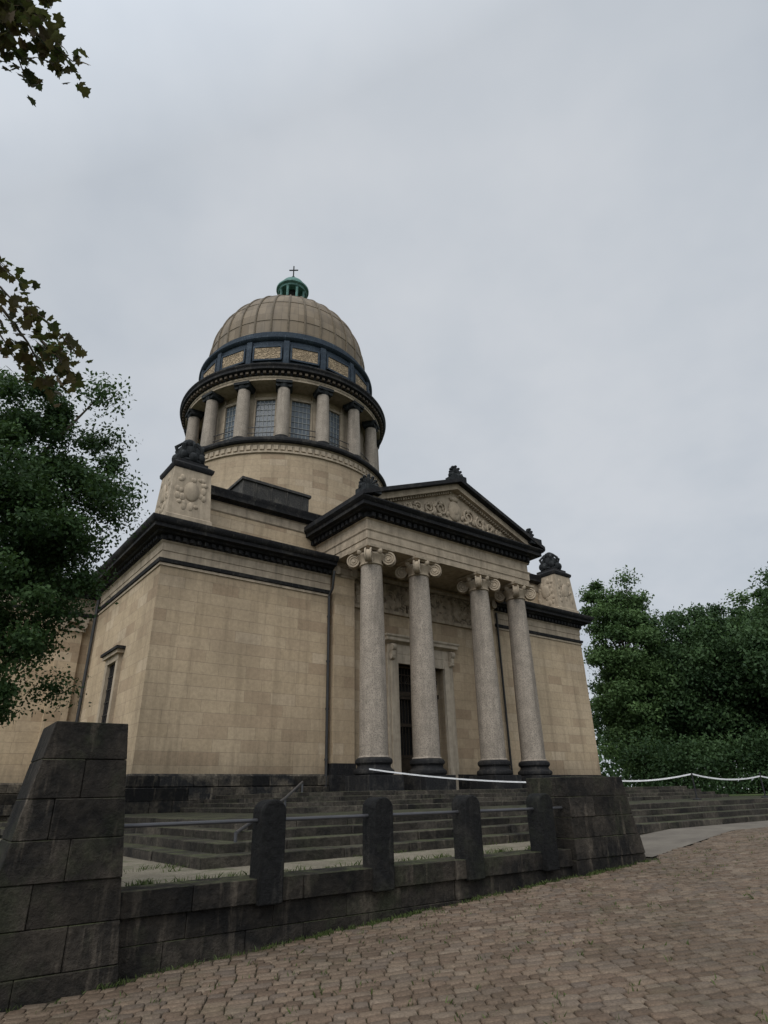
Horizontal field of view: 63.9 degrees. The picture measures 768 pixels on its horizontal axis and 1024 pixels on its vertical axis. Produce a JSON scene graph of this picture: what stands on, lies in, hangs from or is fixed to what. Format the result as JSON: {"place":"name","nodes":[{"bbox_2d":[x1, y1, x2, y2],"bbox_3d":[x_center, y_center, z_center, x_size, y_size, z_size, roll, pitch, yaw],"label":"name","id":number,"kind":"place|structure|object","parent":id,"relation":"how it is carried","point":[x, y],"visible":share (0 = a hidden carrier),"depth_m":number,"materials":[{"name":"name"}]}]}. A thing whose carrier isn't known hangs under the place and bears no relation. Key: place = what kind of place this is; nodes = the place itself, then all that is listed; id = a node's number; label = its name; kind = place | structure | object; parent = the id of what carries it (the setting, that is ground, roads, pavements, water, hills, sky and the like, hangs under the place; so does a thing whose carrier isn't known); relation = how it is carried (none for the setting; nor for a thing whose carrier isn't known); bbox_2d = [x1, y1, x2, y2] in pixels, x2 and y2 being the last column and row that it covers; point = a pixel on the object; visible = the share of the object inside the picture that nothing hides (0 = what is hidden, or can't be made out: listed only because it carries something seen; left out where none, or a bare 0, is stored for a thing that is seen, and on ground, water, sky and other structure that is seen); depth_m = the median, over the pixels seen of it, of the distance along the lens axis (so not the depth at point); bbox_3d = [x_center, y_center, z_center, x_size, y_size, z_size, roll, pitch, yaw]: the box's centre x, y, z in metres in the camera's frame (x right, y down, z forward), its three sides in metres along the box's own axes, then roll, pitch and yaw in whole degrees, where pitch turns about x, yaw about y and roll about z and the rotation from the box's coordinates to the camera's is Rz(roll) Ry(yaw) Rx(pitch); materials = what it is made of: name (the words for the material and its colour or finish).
{"place":"outdoors","nodes":[
{"label":"outdoors","id":0,"kind":"place"},
{"bbox_2d":[0,721,127,1012],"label":"stone pier","id":1,"kind":"structure","parent":0,"point":[61,852],"depth_m":6.40,"materials":[{"name":"grey stone"}]},
{"bbox_2d":[0,839,530,886],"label":"terrace","id":2,"kind":"structure","parent":0,"point":[129,864],"depth_m":9.19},
{"bbox_2d":[0,339,153,728],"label":"oak tree","id":3,"kind":"object","parent":2,"relation":"on","point":[42,527],"visible":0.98,"depth_m":15.39,"materials":[{"name":"green plant"}]},
{"bbox_2d":[123,841,530,885],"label":"terrace grass","id":4,"kind":"structure","parent":0,"point":[145,882],"depth_m":8.83,"materials":[{"name":"green plant"}]},
{"bbox_2d":[0,0,767,788],"label":"sky","id":5,"kind":"structure","parent":0,"point":[538,229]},
{"bbox_2d":[0,827,767,1023],"bbox_3d":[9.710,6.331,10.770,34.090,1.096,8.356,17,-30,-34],"label":"cobblestones","id":6,"kind":"structure","parent":0,"point":[716,918],"depth_m":6.06,"materials":[{"name":"stone"}]},
{"bbox_2d":[0,0,93,407],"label":"maple tree","id":7,"kind":"object","parent":6,"relation":"on","point":[27,14],"visible":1,"depth_m":6.44,"materials":[{"name":"green plant"}]},
{"bbox_2d":[0,833,767,1023],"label":"wall weeds","id":8,"kind":"object","parent":6,"relation":"on","point":[372,922],"depth_m":7.48,"materials":[{"name":"green plant"}]},
{"bbox_2d":[526,777,645,876],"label":"stone pier","id":9,"kind":"structure","parent":0,"point":[595,826],"depth_m":11.05,"materials":[{"name":"grey stone"}]},
{"bbox_2d":[640,820,767,856],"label":"pavement","id":10,"kind":"structure","parent":0,"point":[659,842],"depth_m":14.44,"materials":[{"name":"concrete"}]},
{"bbox_2d":[715,793,767,795],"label":"lawn","id":11,"kind":"structure","parent":0,"point":[743,794],"depth_m":37.08,"materials":[{"name":"green plant"}]},
{"bbox_2d":[576,565,686,784],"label":"deciduous tree","id":12,"kind":"object","parent":11,"relation":"on","point":[627,672],"visible":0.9,"depth_m":47.60,"materials":[{"name":"green plant"}]},
{"bbox_2d":[587,673,716,783],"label":"deciduous tree","id":13,"kind":"object","parent":11,"relation":"on","point":[597,720],"visible":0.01,"depth_m":60.48,"materials":[{"name":"green plant"}]},
{"bbox_2d":[617,601,767,793],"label":"deciduous tree","id":14,"kind":"object","parent":11,"relation":"on","point":[709,669],"visible":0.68,"depth_m":45.87,"materials":[{"name":"green plant"}]},
{"bbox_2d":[716,561,767,719],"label":"deciduous tree","id":15,"kind":"object","parent":11,"relation":"on","point":[757,655],"visible":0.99,"depth_m":43.32,"materials":[{"name":"green plant"}]},
{"bbox_2d":[721,585,767,722],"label":"deciduous tree","id":16,"kind":"object","parent":11,"relation":"on","point":[742,600],"visible":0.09,"depth_m":52.64,"materials":[{"name":"green plant"}]},
{"bbox_3d":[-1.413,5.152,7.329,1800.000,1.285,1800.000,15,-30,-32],"label":"ground","id":17,"kind":"structure","parent":0,"visible":0},
{"bbox_2d":[117,848,572,980],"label":"stone wall","id":18,"kind":"structure","parent":17,"relation":"on","point":[169,924],"depth_m":7.60,"materials":[{"name":"grey stone"}]},
{"bbox_2d":[249,799,285,906],"bbox_3d":[-1.468,4.273,7.790,0.330,1.160,0.320,15,-30,-32],"label":"stone bollard","id":19,"kind":"object","parent":18,"relation":"on","point":[267,851],"visible":0.94,"depth_m":7.67,"materials":[{"name":"grey stone"}]},
{"bbox_2d":[124,806,561,827],"bbox_3d":[0.076,4.395,8.941,7.600,0.047,0.047,15,-30,-32],"label":"metal railing","id":20,"kind":"object","parent":18,"relation":"attached to","point":[179,823],"visible":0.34,"depth_m":8.21,"materials":[{"name":"metal"}]},
{"bbox_2d":[362,797,394,891],"bbox_3d":[-0.083,4.653,8.680,0.330,1.160,0.320,15,-30,-32],"label":"stone bollard","id":21,"kind":"object","parent":18,"relation":"on","point":[378,847],"visible":0.93,"depth_m":8.57,"materials":[{"name":"grey stone"}]},
{"bbox_2d":[452,795,484,880],"bbox_3d":[1.301,5.033,9.571,0.330,1.160,0.320,15,-30,-32],"label":"stone bollard","id":22,"kind":"object","parent":18,"relation":"on","point":[467,835],"visible":0.93,"depth_m":9.47,"materials":[{"name":"grey stone"}]},
{"bbox_2d":[526,793,559,871],"bbox_3d":[2.686,5.414,10.462,0.330,1.160,0.320,15,-30,-32],"label":"stone bollard","id":23,"kind":"object","parent":18,"relation":"on","point":[542,830],"visible":0.92,"depth_m":10.37,"materials":[{"name":"grey stone"}]},
{"bbox_2d":[0,786,767,869],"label":"stone steps","id":24,"kind":"structure","parent":17,"relation":"on","point":[216,846],"depth_m":14.05,"materials":[{"name":"grey stone"}]},
{"bbox_2d":[234,781,302,841],"bbox_3d":[-2.315,6.736,14.007,0.220,1.340,8.836,-1,-25,-1],"label":"stair handrail","id":25,"kind":"object","parent":24,"relation":"on","point":[242,828],"visible":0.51,"depth_m":13.53,"materials":[{"name":"metal"}]},
{"bbox_2d":[0,774,605,820],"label":"plinth","id":26,"kind":"structure","parent":24,"relation":"on","point":[159,793],"depth_m":22.12,"materials":[{"name":"stone"}]},
{"bbox_2d":[37,631,82,744],"bbox_3d":[-15.352,8.996,28.963,1.000,6.800,0.300,17,-30,-34],"label":"side pilaster","id":27,"kind":"object","parent":26,"relation":"on","point":[70,659],"visible":0.36,"depth_m":29.45,"materials":[{"name":"stone"}]},
{"bbox_2d":[58,617,88,633],"bbox_3d":[-15.389,5.562,30.446,1.350,0.680,0.500,17,-30,-34],"label":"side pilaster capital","id":28,"kind":"object","parent":27,"relation":"on","point":[85,624],"visible":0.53,"depth_m":30.43,"materials":[{"name":"beige stone"}]},
{"bbox_2d":[0,510,600,782],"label":"walls","id":29,"kind":"structure","parent":26,"relation":"on","point":[220,675],"depth_m":25.46,"materials":[{"name":"stone"}]},
{"bbox_2d":[96,648,124,722],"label":"window surrounds","id":30,"kind":"object","parent":29,"relation":"attached to","point":[113,657],"visible":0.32,"depth_m":25.20,"materials":[{"name":"beige stone"}]},
{"bbox_2d":[101,664,114,722],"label":"window panes","id":31,"kind":"object","parent":30,"relation":"in","point":[108,692],"visible":0.14,"depth_m":25.57,"materials":[{"name":"black glass"}]},
{"bbox_2d":[102,663,114,722],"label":"window bars","id":32,"kind":"object","parent":30,"relation":"in","point":[105,703],"depth_m":25.39,"materials":[{"name":"black metal"}]},
{"bbox_2d":[100,645,125,657],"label":"window hoods","id":33,"kind":"object","parent":30,"relation":"on","point":[109,651],"depth_m":25.39,"materials":[{"name":"stone"}]},
{"bbox_2d":[228,476,310,510],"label":"roof blocks","id":34,"kind":"structure","parent":29,"relation":"on","point":[268,491],"depth_m":35.78,"materials":[{"name":"black stone"}]},
{"bbox_2d":[204,392,362,514],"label":"drum wall","id":35,"kind":"structure","parent":29,"relation":"on","point":[327,486],"depth_m":40.95,"materials":[{"name":"beige stone"}]},
{"bbox_2d":[224,400,338,446],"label":"drum windows","id":36,"kind":"structure","parent":35,"relation":"in","point":[264,422],"depth_m":44.47,"materials":[{"name":"grey glass"}]},
{"bbox_2d":[224,400,339,446],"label":"drum window grid","id":37,"kind":"object","parent":36,"relation":"attached to","point":[267,415],"visible":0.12,"depth_m":44.54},
{"bbox_2d":[185,387,378,471],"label":"drum columns","id":38,"kind":"structure","parent":35,"relation":"on","point":[241,423],"depth_m":43.89,"materials":[{"name":"beige stone"}]},
{"bbox_2d":[184,379,380,448],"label":"drum capitals","id":39,"kind":"object","parent":38,"relation":"on","point":[248,385],"visible":0.32,"depth_m":44.97,"materials":[{"name":"black stone"}]},
{"bbox_2d":[200,393,364,459],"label":"drum window frames","id":40,"kind":"structure","parent":35,"relation":"attached to","point":[223,407],"depth_m":45.06,"materials":[{"name":"beige stone"}]},
{"bbox_2d":[180,362,386,486],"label":"drum cornices","id":41,"kind":"object","parent":35,"relation":"attached to","point":[285,368],"visible":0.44,"depth_m":44.05,"materials":[{"name":"black stone"}]},
{"bbox_2d":[182,370,382,444],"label":"drum dentils","id":42,"kind":"object","parent":41,"relation":"attached to","point":[282,373],"visible":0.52,"depth_m":45.41,"materials":[{"name":"black stone"}]},
{"bbox_2d":[185,376,382,486],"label":"drum band","id":43,"kind":"object","parent":35,"relation":"on","point":[339,398],"visible":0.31,"depth_m":44.31,"materials":[{"name":"stone"}]},
{"bbox_2d":[202,434,360,457],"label":"drum column bases","id":44,"kind":"object","parent":43,"relation":"on","point":[285,436],"visible":0.06,"depth_m":41.98,"materials":[{"name":"stone"}]},
{"bbox_2d":[213,426,368,460],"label":"drum railing","id":45,"kind":"object","parent":43,"relation":"on","point":[289,433],"visible":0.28,"depth_m":43.12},
{"bbox_2d":[205,445,381,486],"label":"drum band ornament","id":46,"kind":"object","parent":43,"relation":"attached to","point":[235,449],"visible":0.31,"depth_m":41.65,"materials":[{"name":"beige stone"}]},
{"bbox_2d":[199,332,371,394],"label":"attic ring","id":47,"kind":"object","parent":35,"relation":"on","point":[294,339],"visible":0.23,"depth_m":46.84,"materials":[{"name":"stone"}]},
{"bbox_2d":[203,347,365,389],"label":"attic panels","id":48,"kind":"object","parent":47,"relation":"attached to","point":[297,354],"visible":0.27,"depth_m":46.16,"materials":[{"name":"beige stone"}]},
{"bbox_2d":[200,340,369,393],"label":"attic pilasters","id":49,"kind":"object","parent":47,"relation":"attached to","point":[248,357],"visible":0.28,"depth_m":46.19,"materials":[{"name":"black stone"}]},
{"bbox_2d":[209,294,364,369],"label":"dome ribs","id":50,"kind":"object","parent":47,"relation":"on","point":[287,319],"visible":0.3,"depth_m":49.32,"materials":[{"name":"beige stone"}]},
{"bbox_2d":[276,277,308,297],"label":"lantern","id":51,"kind":"object","parent":50,"relation":"attached to","point":[286,285],"depth_m":56.66,"materials":[{"name":"green metal"}]},
{"bbox_2d":[213,295,363,368],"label":"dome","id":52,"kind":"structure","parent":47,"relation":"on","point":[296,311],"depth_m":48.63,"materials":[{"name":"beige stone"}]},
{"bbox_2d":[0,499,581,645],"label":"frieze","id":53,"kind":"object","parent":29,"relation":"attached to","point":[203,556],"visible":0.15,"depth_m":27.47,"materials":[{"name":"stone"}]},
{"bbox_2d":[75,570,512,786],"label":"drainpipes","id":54,"kind":"object","parent":29,"relation":"attached to","point":[327,678],"visible":0.84,"depth_m":28.63,"materials":[{"name":"metal"}]},
{"bbox_2d":[9,556,582,643],"bbox_3d":[-7.963,10.633,43.123,34.760,0.175,32.660,17,-30,-34],"label":"architrave","id":55,"kind":"object","parent":29,"relation":"attached to","point":[191,565],"visible":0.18,"depth_m":26.59,"materials":[{"name":"stone"}]},
{"bbox_2d":[60,485,593,628],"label":"cornice","id":56,"kind":"structure","parent":29,"relation":"attached to","point":[126,555],"depth_m":27.27,"materials":[{"name":"stone"}]},
{"bbox_2d":[155,466,578,612],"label":"corner pedestals","id":57,"kind":"object","parent":56,"relation":"on","point":[200,514],"visible":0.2,"depth_m":26.12,"materials":[{"name":"stone"}]},
{"bbox_2d":[156,474,572,605],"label":"pedestal reliefs","id":58,"kind":"object","parent":57,"relation":"attached to","point":[191,491],"visible":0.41,"depth_m":26.04,"materials":[{"name":"stone"}]},
{"bbox_2d":[160,457,570,577],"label":"pedestal caps","id":59,"kind":"object","parent":57,"relation":"on","point":[192,465],"visible":0.3,"depth_m":26.71,"materials":[{"name":"stone"}]},
{"bbox_2d":[172,439,561,570],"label":"pedestal ornaments","id":60,"kind":"object","parent":57,"relation":"on","point":[190,450],"visible":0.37,"depth_m":27.23},
{"bbox_2d":[398,667,411,754],"bbox_3d":[1.383,10.498,29.814,3.000,5.700,0.100,17,-30,-34],"label":"door void","id":61,"kind":"object","parent":29,"relation":"attached to","point":[406,712],"depth_m":29.78,"materials":[{"name":"black"}]},
{"bbox_2d":[354,577,470,625],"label":"relief panels","id":62,"kind":"object","parent":29,"relation":"attached to","point":[397,590],"visible":0.36,"depth_m":31.68,"materials":[{"name":"beige stone"}]},
{"bbox_2d":[355,583,470,622],"bbox_3d":[1.758,4.716,31.728,7.957,1.424,0.140,17,-30,-34],"label":"relief carving","id":63,"kind":"object","parent":62,"relation":"attached to","point":[453,608],"visible":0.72,"depth_m":32.40},
{"bbox_2d":[354,573,471,629],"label":"wall mouldings","id":64,"kind":"structure","parent":29,"relation":"attached to","point":[406,585],"depth_m":32.23,"materials":[{"name":"stone"}]},
{"bbox_2d":[331,562,496,609],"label":"pilaster capitals","id":65,"kind":"object","parent":29,"relation":"attached to","point":[343,570],"visible":0.43,"depth_m":29.21,"materials":[{"name":"stone"}]},
{"bbox_2d":[328,576,507,763],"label":"pilasters","id":66,"kind":"object","parent":29,"relation":"attached to","point":[341,731],"visible":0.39,"depth_m":27.24,"materials":[{"name":"stone"}]},
{"bbox_2d":[385,633,459,789],"bbox_3d":[1.847,9.608,29.532,4.740,6.940,0.880,17,-30,-34],"label":"door frame","id":67,"kind":"object","parent":29,"relation":"attached to","point":[398,649],"visible":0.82,"depth_m":29.65,"materials":[{"name":"beige stone"}]},
{"bbox_2d":[399,667,439,775],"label":"door leaves","id":68,"kind":"object","parent":67,"relation":"in","point":[405,759],"visible":0.27,"depth_m":29.38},
{"bbox_2d":[328,763,509,791],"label":"pilaster bases","id":69,"kind":"object","parent":24,"relation":"on","point":[338,773],"visible":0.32,"depth_m":25.23,"materials":[{"name":"stone"}]},
{"bbox_2d":[345,757,559,790],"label":"column bases","id":70,"kind":"object","parent":24,"relation":"on","point":[364,778],"depth_m":24.98,"materials":[{"name":"stone"}]},
{"bbox_2d":[358,564,546,761],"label":"column shafts","id":71,"kind":"object","parent":70,"relation":"on","point":[373,730],"depth_m":27.60,"materials":[{"name":"beige stone"}]},
{"bbox_2d":[347,542,535,602],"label":"column capitals","id":72,"kind":"object","parent":71,"relation":"on","point":[371,553],"depth_m":29.06,"materials":[{"name":"beige stone"}]},
{"bbox_2d":[315,517,529,597],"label":"entablature","id":73,"kind":"structure","parent":72,"relation":"on","point":[457,560],"depth_m":29.83,"materials":[{"name":"stone"}]},
{"bbox_2d":[304,493,544,564],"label":"portico cornice","id":74,"kind":"structure","parent":73,"relation":"on","point":[350,513],"depth_m":29.46,"materials":[{"name":"stone"}]},
{"bbox_2d":[304,478,544,549],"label":"raking cornice","id":75,"kind":"structure","parent":74,"relation":"on","point":[489,505],"depth_m":31.27,"materials":[{"name":"black stone"}]},
{"bbox_2d":[355,465,541,545],"bbox_3d":[3.662,-0.899,31.451,11.962,3.265,0.880,17,-30,-34],"label":"acroteria","id":76,"kind":"object","parent":75,"relation":"on","point":[368,482],"visible":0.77,"depth_m":28.05,"materials":[{"name":"stone"}]},
{"bbox_2d":[372,484,531,545],"bbox_3d":[2.290,0.499,32.813,10.760,2.433,4.900,17,-30,-34],"label":"raking moulding","id":77,"kind":"object","parent":75,"relation":"attached to","point":[456,489],"visible":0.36,"depth_m":31.59,"materials":[{"name":"stone"}]},
{"bbox_2d":[387,491,518,541],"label":"raking dentils","id":78,"kind":"object","parent":75,"relation":"attached to","point":[489,520],"visible":0.89,"depth_m":31.85,"materials":[{"name":"beige stone"}]},
{"bbox_2d":[394,492,508,538],"bbox_3d":[2.192,0.644,32.890,10.460,2.128,4.470,17,-30,-34],"label":"tympanum","id":79,"kind":"object","parent":74,"relation":"on","point":[463,506],"visible":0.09,"depth_m":31.22,"materials":[{"name":"stone"}]},
{"bbox_2d":[402,497,501,535],"bbox_3d":[3.580,-0.037,31.182,6.788,1.602,0.290,17,-30,-34],"label":"tympanum relief","id":80,"kind":"object","parent":79,"relation":"attached to","point":[454,512],"visible":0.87,"depth_m":31.05},
{"bbox_2d":[369,768,767,782],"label":"barrier tape","id":81,"kind":"object","parent":24,"relation":"on","point":[525,781],"visible":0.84,"depth_m":23.58,"materials":[{"name":"white plastic"}]},
{"bbox_2d":[691,773,701,799],"bbox_3d":[11.670,10.315,23.176,0.320,0.920,0.320,17,-30,-34],"label":"barrier post","id":82,"kind":"object","parent":24,"relation":"on","point":[696,798],"visible":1,"depth_m":23.09,"materials":[{"name":"grey metal"}]},
{"bbox_2d":[759,772,767,797],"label":"barrier post","id":83,"kind":"object","parent":24,"relation":"on","point":[764,796],"visible":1,"depth_m":24.64,"materials":[{"name":"grey metal"}]},
{"bbox_2d":[593,709,757,792],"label":"distant trees","id":84,"kind":"object","parent":17,"relation":"on","point":[607,767],"visible":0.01,"depth_m":79.03,"materials":[{"name":"green plant"}]},
{"bbox_2d":[602,718,767,793],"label":"shrubs","id":85,"kind":"object","parent":17,"relation":"on","point":[726,751],"visible":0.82,"depth_m":42.26,"materials":[{"name":"green plant"}]},
{"bbox_2d":[667,605,767,792],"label":"deciduous tree","id":86,"kind":"object","parent":17,"relation":"on","point":[732,614],"depth_m":58.61,"materials":[{"name":"green plant"}]}
]}

